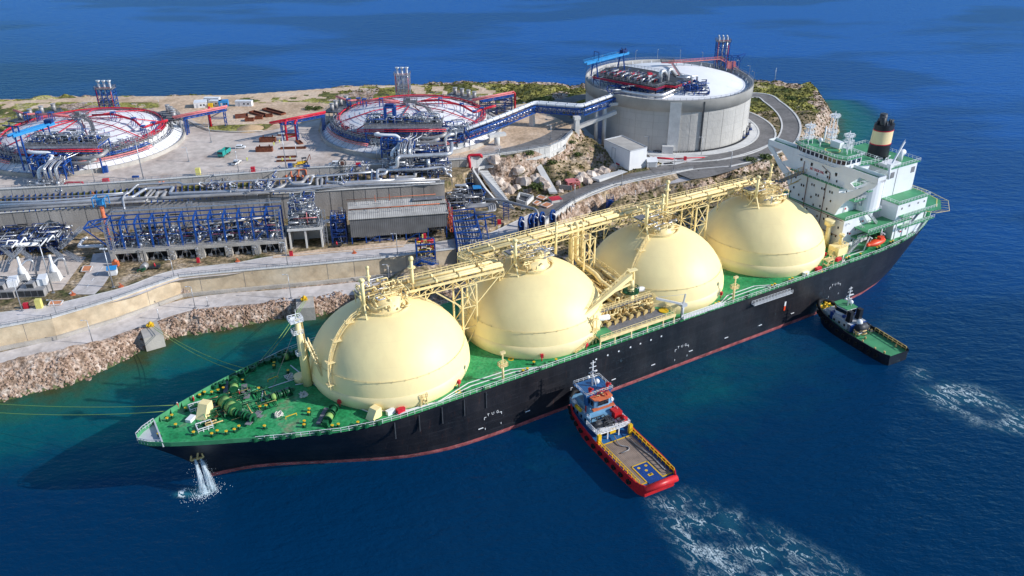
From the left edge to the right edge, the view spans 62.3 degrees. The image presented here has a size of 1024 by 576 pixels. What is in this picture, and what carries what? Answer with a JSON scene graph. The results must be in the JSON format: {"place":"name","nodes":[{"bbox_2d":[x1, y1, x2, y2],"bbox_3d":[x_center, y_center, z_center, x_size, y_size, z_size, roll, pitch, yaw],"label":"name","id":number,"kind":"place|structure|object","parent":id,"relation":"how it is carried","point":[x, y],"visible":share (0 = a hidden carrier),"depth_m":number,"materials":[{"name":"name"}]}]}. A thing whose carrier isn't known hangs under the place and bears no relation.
{"place":"outdoors","nodes":[
{"label":"outdoors","id":0,"kind":"place"},
{"bbox_2d":[0,254,85,298],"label":"plant floor","id":1,"kind":"structure","parent":0,"point":[10,269],"depth_m":302.63,"materials":[{"name":"concrete"}]},
{"bbox_2d":[69,252,111,293],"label":"side road","id":2,"kind":"structure","parent":0,"point":[101,277],"depth_m":295.98,"materials":[{"name":"concrete"}]},
{"bbox_2d":[209,124,272,130],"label":"verge grass","id":3,"kind":"structure","parent":0,"point":[230,127],"depth_m":403.69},
{"bbox_2d":[0,213,548,324],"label":"plant road","id":4,"kind":"structure","parent":0,"point":[12,316],"depth_m":302.53,"materials":[{"name":"concrete"}]},
{"bbox_2d":[0,176,692,362],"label":"quay road","id":5,"kind":"structure","parent":0,"point":[164,311],"depth_m":291.09,"materials":[{"name":"concrete"}]},
{"bbox_2d":[0,80,839,401],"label":"ground","id":6,"kind":"structure","parent":0,"point":[294,104],"depth_m":364.11,"materials":[{"name":"soil"}]},
{"bbox_2d":[0,275,19,298],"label":"cooler box","id":7,"kind":"object","parent":6,"relation":"on","point":[7,289],"visible":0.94,"depth_m":283.01,"materials":[{"name":"grey paint"}]},
{"bbox_2d":[16,257,37,283],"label":"burner unit","id":8,"kind":"object","parent":6,"relation":"on","point":[23,274],"visible":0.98,"depth_m":290.78,"materials":[{"name":"metal"}]},
{"bbox_2d":[17,273,50,297],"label":"cooler box","id":9,"kind":"object","parent":6,"relation":"on","point":[39,286],"visible":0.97,"depth_m":283.23,"materials":[{"name":"grey paint"}]},
{"bbox_2d":[0,222,82,263],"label":"pump pipework","id":10,"kind":"object","parent":6,"relation":"on","point":[43,232],"visible":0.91,"depth_m":313.91,"materials":[{"name":"metal"}]},
{"bbox_2d":[1,242,39,247],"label":"header pipe","id":11,"kind":"object","parent":10,"relation":"on","point":[26,244],"visible":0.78,"depth_m":311.13,"materials":[{"name":"metal"}]},
{"bbox_2d":[23,150,81,192],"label":"pipe tower","id":12,"kind":"structure","parent":6,"relation":"on","point":[48,164],"depth_m":338.65,"materials":[{"name":"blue metal"}]},
{"bbox_2d":[48,254,68,281],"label":"burner unit","id":13,"kind":"object","parent":6,"relation":"on","point":[55,274],"visible":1,"depth_m":292.10,"materials":[{"name":"metal"}]},
{"bbox_2d":[77,236,103,247],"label":"header pipe","id":14,"kind":"object","parent":6,"relation":"on","point":[80,243],"visible":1,"depth_m":312.30,"materials":[{"name":"metal"}]},
{"bbox_2d":[0,103,185,176],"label":"buried tank","id":15,"kind":"object","parent":6,"relation":"on","point":[100,137],"visible":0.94,"depth_m":366.09,"materials":[{"name":"concrete"}]},
{"bbox_2d":[2,119,54,170],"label":"gantry crane","id":16,"kind":"object","parent":15,"relation":"on","point":[42,126],"visible":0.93,"depth_m":341.47,"materials":[{"name":"blue paint"}]},
{"bbox_2d":[91,194,110,239],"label":"orange stack","id":17,"kind":"object","parent":6,"relation":"on","point":[100,201],"visible":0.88,"depth_m":314.78,"materials":[{"name":"blue paint"}]},
{"bbox_2d":[71,189,134,194],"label":"grass strip","id":18,"kind":"object","parent":6,"relation":"on","point":[87,193],"depth_m":338.08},
{"bbox_2d":[93,80,119,107],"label":"stack tower","id":19,"kind":"structure","parent":6,"relation":"on","point":[105,101],"depth_m":417.19,"materials":[{"name":"grey metal"}]},
{"bbox_2d":[106,265,117,275],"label":"blue kiosk","id":20,"kind":"object","parent":6,"relation":"on","point":[113,270],"visible":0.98,"depth_m":295.48,"materials":[{"name":"white paint"}]},
{"bbox_2d":[139,320,165,350],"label":"mooring platform","id":21,"kind":"structure","parent":6,"relation":"on","point":[153,338],"depth_m":274.18,"materials":[{"name":"concrete"}]},
{"bbox_2d":[0,290,356,401],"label":"rock armour","id":22,"kind":"object","parent":6,"relation":"on","point":[214,314],"visible":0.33,"depth_m":274.07,"materials":[{"name":"stone"}]},
{"bbox_2d":[83,198,288,262],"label":"vaporizer row","id":23,"kind":"object","parent":6,"relation":"on","point":[174,242],"visible":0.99,"depth_m":308.70,"materials":[{"name":"metal"}]},
{"bbox_2d":[0,272,396,350],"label":"wall footing","id":24,"kind":"object","parent":6,"relation":"on","point":[130,314],"depth_m":296.39,"materials":[{"name":"concrete"}]},
{"bbox_2d":[172,105,227,134],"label":"pipe trestle","id":25,"kind":"object","parent":6,"relation":"on","point":[207,112],"visible":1,"depth_m":397.04,"materials":[{"name":"red metal"}]},
{"bbox_2d":[193,99,206,107],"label":"site cabin","id":26,"kind":"object","parent":6,"relation":"on","point":[201,103],"visible":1,"depth_m":433.64,"materials":[{"name":"metal"}]},
{"bbox_2d":[0,180,444,234],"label":"plant wall","id":27,"kind":"structure","parent":6,"relation":"on","point":[327,201],"depth_m":334.08,"materials":[{"name":"grey concrete"}]},
{"bbox_2d":[0,160,444,211],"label":"pipe rack","id":28,"kind":"object","parent":6,"relation":"on","point":[218,192],"visible":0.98,"depth_m":334.30,"materials":[{"name":"metal"}]},
{"bbox_2d":[0,244,458,345],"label":"quay wall","id":29,"kind":"structure","parent":6,"relation":"on","point":[46,326],"depth_m":297.20,"materials":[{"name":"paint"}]},
{"bbox_2d":[0,156,470,197],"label":"terrace wall","id":30,"kind":"structure","parent":6,"relation":"on","point":[98,186],"depth_m":343.57,"materials":[{"name":"concrete"}]},
{"bbox_2d":[234,100,252,106],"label":"site cabin","id":31,"kind":"object","parent":6,"relation":"on","point":[245,103],"visible":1,"depth_m":435.26,"materials":[{"name":"metal"}]},
{"bbox_2d":[237,124,263,132],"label":"sand pile","id":32,"kind":"object","parent":6,"relation":"on","point":[251,127],"visible":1,"depth_m":399.55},
{"bbox_2d":[0,119,501,187],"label":"parking yard","id":33,"kind":"structure","parent":6,"relation":"on","point":[202,150],"depth_m":366.73,"materials":[{"name":"concrete"}]},
{"bbox_2d":[182,118,262,131],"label":"kerb pipe","id":34,"kind":"object","parent":33,"relation":"on","point":[225,131],"visible":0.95,"depth_m":397.36,"materials":[{"name":"metal"}]},
{"bbox_2d":[217,147,230,156],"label":"dump truck","id":35,"kind":"object","parent":33,"relation":"on","point":[223,152],"visible":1,"depth_m":365.82,"materials":[{"name":"teal paint"}]},
{"bbox_2d":[255,145,272,151],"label":"rusty box","id":36,"kind":"object","parent":33,"relation":"on","point":[259,148],"visible":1,"depth_m":371.59,"materials":[{"name":"metal"}]},
{"bbox_2d":[259,135,276,142],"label":"rusty box","id":37,"kind":"object","parent":33,"relation":"on","point":[263,139],"visible":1,"depth_m":383.39,"materials":[{"name":"metal"}]},
{"bbox_2d":[0,214,529,312],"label":"kerb","id":38,"kind":"structure","parent":6,"relation":"on","point":[245,261],"depth_m":304.43,"materials":[{"name":"concrete"}]},
{"bbox_2d":[262,107,285,114],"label":"rusty box","id":39,"kind":"object","parent":6,"relation":"on","point":[273,111],"visible":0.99,"depth_m":426.27,"materials":[{"name":"metal"}]},
{"bbox_2d":[269,111,325,140],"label":"pipe trestle","id":40,"kind":"object","parent":6,"relation":"on","point":[294,120],"visible":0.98,"depth_m":385.16,"materials":[{"name":"red metal"}]},
{"bbox_2d":[296,295,315,320],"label":"mooring platform","id":41,"kind":"structure","parent":6,"relation":"on","point":[307,312],"depth_m":289.84,"materials":[{"name":"concrete"}]},
{"bbox_2d":[287,191,328,248],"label":"pump tower","id":42,"kind":"structure","parent":6,"relation":"on","point":[305,221],"depth_m":313.35,"materials":[{"name":"metal"}]},
{"bbox_2d":[323,207,347,243],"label":"blue pump rack","id":43,"kind":"object","parent":6,"relation":"on","point":[334,222],"visible":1,"depth_m":318.27,"materials":[{"name":"metal"}]},
{"bbox_2d":[273,241,406,257],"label":"gravel verge","id":44,"kind":"structure","parent":6,"relation":"on","point":[364,247],"depth_m":315.08,"materials":[{"name":"gravel"}]},
{"bbox_2d":[374,132,422,172],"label":"pipe tower","id":45,"kind":"structure","parent":6,"relation":"on","point":[403,162],"depth_m":355.01,"materials":[{"name":"grey metal"}]},
{"bbox_2d":[389,141,453,168],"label":"header pipe","id":46,"kind":"object","parent":45,"relation":"attached to","point":[422,155],"visible":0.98,"depth_m":351.08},
{"bbox_2d":[348,194,452,243],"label":"compressor building","id":47,"kind":"structure","parent":6,"relation":"on","point":[375,224],"depth_m":319.68,"materials":[{"name":"grey"}]},
{"bbox_2d":[320,87,501,158],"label":"buried tank","id":48,"kind":"object","parent":6,"relation":"on","point":[352,127],"visible":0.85,"depth_m":383.18,"materials":[{"name":"concrete"}]},
{"bbox_2d":[383,103,397,132],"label":"crane tower","id":49,"kind":"structure","parent":48,"relation":"on","point":[390,105],"depth_m":365.40,"materials":[{"name":"blue metal"}]},
{"bbox_2d":[393,67,410,94],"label":"stack tower","id":50,"kind":"structure","parent":48,"relation":"attached to","point":[400,88],"depth_m":432.80,"materials":[{"name":"metal"}]},
{"bbox_2d":[381,138,451,175],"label":"manifold structure","id":51,"kind":"object","parent":6,"relation":"on","point":[438,161],"visible":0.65,"depth_m":355.93,"materials":[{"name":"grey metal"}]},
{"bbox_2d":[415,233,435,266],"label":"access tower","id":52,"kind":"structure","parent":6,"relation":"on","point":[430,249],"depth_m":304.90,"materials":[{"name":"blue metal"}]},
{"bbox_2d":[413,256,438,265],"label":"gangway frame","id":53,"kind":"object","parent":6,"relation":"on","point":[415,262],"visible":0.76,"depth_m":302.74,"materials":[{"name":"blue metal"}]},
{"bbox_2d":[436,119,469,146],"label":"bridge junction","id":54,"kind":"object","parent":6,"relation":"on","point":[446,126],"visible":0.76,"depth_m":369.55,"materials":[{"name":"metal"}]},
{"bbox_2d":[446,170,485,208],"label":"process skid","id":55,"kind":"object","parent":6,"relation":"on","point":[460,195],"visible":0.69,"depth_m":349.91,"materials":[{"name":"metal"}]},
{"bbox_2d":[386,166,468,193],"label":"header pipe","id":56,"kind":"object","parent":55,"relation":"on","point":[428,168],"visible":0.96,"depth_m":348.50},
{"bbox_2d":[451,208,489,261],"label":"pipe cage","id":57,"kind":"object","parent":6,"relation":"on","point":[471,228],"visible":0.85,"depth_m":322.56,"materials":[{"name":"blue metal"}]},
{"bbox_2d":[464,202,495,229],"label":"pipe loop","id":58,"kind":"object","parent":6,"relation":"on","point":[490,206],"visible":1,"depth_m":335.83,"materials":[{"name":"grey metal"}]},
{"bbox_2d":[473,170,499,206],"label":"end wall","id":59,"kind":"structure","parent":6,"relation":"on","point":[477,180],"depth_m":354.02,"materials":[{"name":"concrete"}]},
{"bbox_2d":[472,91,515,114],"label":"pipe trestle","id":60,"kind":"object","parent":6,"relation":"on","point":[489,98],"visible":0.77,"depth_m":417.18,"materials":[{"name":"red metal"}]},
{"bbox_2d":[487,154,500,164],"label":"boulder","id":61,"kind":"object","parent":6,"relation":"on","point":[495,159],"visible":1,"depth_m":363.12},
{"bbox_2d":[487,131,505,145],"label":"bridge pier","id":62,"kind":"structure","parent":6,"relation":"on","point":[496,136],"depth_m":376.53,"materials":[{"name":"concrete"}]},
{"bbox_2d":[479,170,514,209],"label":"stair slope","id":63,"kind":"structure","parent":6,"relation":"on","point":[494,187],"depth_m":353.70,"materials":[{"name":"concrete"}]},
{"bbox_2d":[167,79,838,261],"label":"ground tufts","id":64,"kind":"object","parent":6,"relation":"on","point":[605,161],"visible":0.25,"depth_m":459.94,"materials":[{"name":"plant"}]},
{"bbox_2d":[503,203,508,219],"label":"pipe trestle","id":65,"kind":"object","parent":6,"relation":"on","point":[505,210],"visible":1,"depth_m":336.91,"materials":[{"name":"blue metal"}]},
{"bbox_2d":[485,198,538,216],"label":"arm feed pipe","id":66,"kind":"object","parent":65,"relation":"on","point":[513,203],"visible":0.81,"depth_m":335.61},
{"bbox_2d":[513,164,524,175],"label":"boulder","id":67,"kind":"object","parent":6,"relation":"on","point":[518,169],"visible":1,"depth_m":366.50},
{"bbox_2d":[473,143,565,174],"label":"retaining wall","id":68,"kind":"structure","parent":6,"relation":"on","point":[533,158],"depth_m":372.24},
{"bbox_2d":[518,216,524,234],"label":"loading arm","id":69,"kind":"object","parent":6,"relation":"on","point":[521,225],"visible":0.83,"depth_m":317.57},
{"bbox_2d":[471,129,572,172],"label":"terrace wall","id":70,"kind":"structure","parent":6,"relation":"on","point":[477,161],"depth_m":371.52,"materials":[{"name":"concrete"}]},
{"bbox_2d":[470,130,572,157],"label":"guard rail","id":71,"kind":"object","parent":70,"relation":"on","point":[527,148],"visible":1,"depth_m":370.09,"materials":[{"name":"metal"}]},
{"bbox_2d":[516,192,533,204],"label":"sump pit","id":72,"kind":"object","parent":6,"relation":"on","point":[524,198],"visible":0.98,"depth_m":354.40,"materials":[{"name":"concrete"}]},
{"bbox_2d":[527,214,534,232],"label":"loading arm","id":73,"kind":"object","parent":6,"relation":"on","point":[530,224],"visible":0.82,"depth_m":319.96},
{"bbox_2d":[528,111,535,126],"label":"bridge pier","id":74,"kind":"structure","parent":6,"relation":"on","point":[532,120],"depth_m":401.94,"materials":[{"name":"concrete"}]},
{"bbox_2d":[438,83,631,145],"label":"pipe bridge","id":75,"kind":"structure","parent":74,"relation":"on","point":[558,105],"depth_m":395.70,"materials":[{"name":"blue metal"}]},
{"bbox_2d":[538,211,544,229],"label":"loading arm","id":76,"kind":"object","parent":6,"relation":"on","point":[541,220],"visible":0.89,"depth_m":321.60},
{"bbox_2d":[537,164,557,193],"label":"hillside ramp","id":77,"kind":"structure","parent":6,"relation":"on","point":[543,173],"depth_m":367.62,"materials":[{"name":"concrete"}]},
{"bbox_2d":[559,178,579,190],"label":"red shelter","id":78,"kind":"object","parent":6,"relation":"on","point":[568,187],"visible":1,"depth_m":364.81,"materials":[{"name":"paint"}]},
{"bbox_2d":[573,115,580,135],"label":"bridge pier","id":79,"kind":"structure","parent":6,"relation":"on","point":[576,126],"depth_m":395.49,"materials":[{"name":"concrete"}]},
{"bbox_2d":[580,110,616,128],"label":"ramp beam","id":80,"kind":"structure","parent":6,"relation":"on","point":[597,119],"depth_m":403.31,"materials":[{"name":"concrete"}]},
{"bbox_2d":[594,102,617,144],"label":"twin pier","id":81,"kind":"structure","parent":6,"relation":"on","point":[596,128],"depth_m":406.95,"materials":[{"name":"concrete"}]},
{"bbox_2d":[591,170,627,181],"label":"concrete ramp","id":82,"kind":"structure","parent":6,"relation":"on","point":[601,178],"depth_m":373.82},
{"bbox_2d":[545,166,692,227],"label":"ramp wall","id":83,"kind":"structure","parent":6,"relation":"on","point":[563,209],"depth_m":361.51,"materials":[{"name":"concrete"}]},
{"bbox_2d":[545,167,692,220],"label":"guard rail","id":84,"kind":"object","parent":83,"relation":"on","point":[622,181],"visible":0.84,"depth_m":370.03,"materials":[{"name":"metal"}]},
{"bbox_2d":[604,135,646,170],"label":"white annex","id":85,"kind":"object","parent":6,"relation":"on","point":[629,154],"visible":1,"depth_m":384.62,"materials":[{"name":"paint"}]},
{"bbox_2d":[646,157,657,167],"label":"white shed","id":86,"kind":"structure","parent":6,"relation":"on","point":[651,161],"depth_m":384.71,"materials":[{"name":"paint"}]},
{"bbox_2d":[580,113,757,154],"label":"tank apron","id":87,"kind":"object","parent":6,"relation":"on","point":[752,135],"visible":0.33,"depth_m":413.00,"materials":[{"name":"concrete"}]},
{"bbox_2d":[585,49,754,153],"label":"tank","id":88,"kind":"object","parent":87,"relation":"on","point":[670,106],"visible":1,"depth_m":403.96,"materials":[{"name":"concrete"}]},
{"bbox_2d":[583,48,628,77],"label":"gantry crane","id":89,"kind":"object","parent":88,"relation":"on","point":[623,52],"visible":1,"depth_m":415.74,"materials":[{"name":"blue paint"}]},
{"bbox_2d":[713,35,745,69],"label":"stack tower","id":90,"kind":"structure","parent":88,"relation":"attached to","point":[729,64],"depth_m":443.66,"materials":[{"name":"grey metal"}]},
{"bbox_2d":[649,155,707,165],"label":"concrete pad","id":91,"kind":"object","parent":6,"relation":"on","point":[678,159],"visible":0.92,"depth_m":393.91,"materials":[{"name":"paint"}]},
{"bbox_2d":[0,0,1023,575],"bbox_3d":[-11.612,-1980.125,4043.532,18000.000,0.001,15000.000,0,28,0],"label":"sea","id":92,"kind":"structure","parent":0,"point":[812,438],"depth_m":248.25,"materials":[{"name":"liquid"}]},
{"bbox_2d":[175,485,212,497],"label":"splash foam","id":93,"kind":"object","parent":92,"relation":"on","point":[186,492],"visible":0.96,"depth_m":214.21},
{"bbox_2d":[135,111,949,476],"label":"gas carrier","id":94,"kind":"object","parent":92,"relation":"on","point":[405,367],"visible":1,"depth_m":242.76,"materials":[{"name":"black paint"}]},
{"bbox_2d":[6,411,164,414],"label":"mooring rope","id":95,"kind":"object","parent":94,"relation":"attached to","point":[87,414],"visible":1,"depth_m":221.45,"materials":[{"name":"green"}]},
{"bbox_2d":[184,459,232,502],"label":"water jet","id":96,"kind":"object","parent":94,"relation":"attached to","point":[207,474],"visible":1,"depth_m":212.66,"materials":[{"name":"white"}]},
{"bbox_2d":[863,232,885,249],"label":"lifeboat","id":97,"kind":"object","parent":94,"relation":"attached to","point":[880,240],"visible":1,"depth_m":296.98,"materials":[{"name":"orange paint"}]},
{"bbox_2d":[567,360,678,496],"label":"tug boat","id":98,"kind":"object","parent":92,"relation":"on","point":[628,453],"visible":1,"depth_m":226.68,"materials":[{"name":"red paint"}]},
{"bbox_2d":[654,497,844,575],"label":"wake foam","id":99,"kind":"object","parent":92,"relation":"on","point":[710,553],"visible":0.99,"depth_m":195.35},
{"bbox_2d":[816,287,908,365],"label":"tug boat","id":100,"kind":"object","parent":92,"relation":"on","point":[844,320],"visible":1,"depth_m":274.91,"materials":[{"name":"black paint"}]},
{"bbox_2d":[918,370,1023,433],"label":"wake foam","id":101,"kind":"object","parent":92,"relation":"on","point":[945,391],"visible":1,"depth_m":247.25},
{"bbox_2d":[495,94,585,155],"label":"terrace road","id":102,"kind":"structure","parent":0,"point":[556,134],"depth_m":393.03,"materials":[{"name":"asphalt"}]},
{"bbox_2d":[533,161,709,215],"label":"ramp road","id":103,"kind":"structure","parent":0,"point":[567,197],"depth_m":366.76,"materials":[{"name":"asphalt"}]},
{"bbox_2d":[572,166,727,203],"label":"kerb","id":104,"kind":"structure","parent":103,"relation":"on","point":[640,180],"depth_m":371.46,"materials":[{"name":"concrete"}]},
{"bbox_2d":[647,113,774,160],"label":"ring road","id":105,"kind":"structure","parent":0,"point":[766,130],"depth_m":415.81,"materials":[{"name":"asphalt"}]},
{"bbox_2d":[647,119,759,155],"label":"kerb","id":106,"kind":"structure","parent":105,"relation":"on","point":[757,136],"depth_m":403.51,"materials":[{"name":"concrete"}]},
{"bbox_2d":[663,112,776,162],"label":"kerb","id":107,"kind":"structure","parent":105,"relation":"on","point":[741,155],"depth_m":402.04,"materials":[{"name":"concrete"}]},
{"bbox_2d":[649,147,777,178],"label":"junction","id":108,"kind":"object","parent":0,"point":[705,172],"visible":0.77,"depth_m":384.90,"materials":[{"name":"asphalt"}]},
{"bbox_2d":[752,93,799,154],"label":"ring road","id":109,"kind":"structure","parent":0,"point":[790,131],"depth_m":451.10,"materials":[{"name":"asphalt"}]},
{"bbox_2d":[717,97,782,160],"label":"kerb","id":110,"kind":"structure","parent":109,"relation":"on","point":[777,136],"depth_m":436.56,"materials":[{"name":"concrete"}]},
{"bbox_2d":[731,92,801,166],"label":"kerb","id":111,"kind":"structure","parent":109,"relation":"on","point":[800,126],"depth_m":439.27,"materials":[{"name":"concrete"}]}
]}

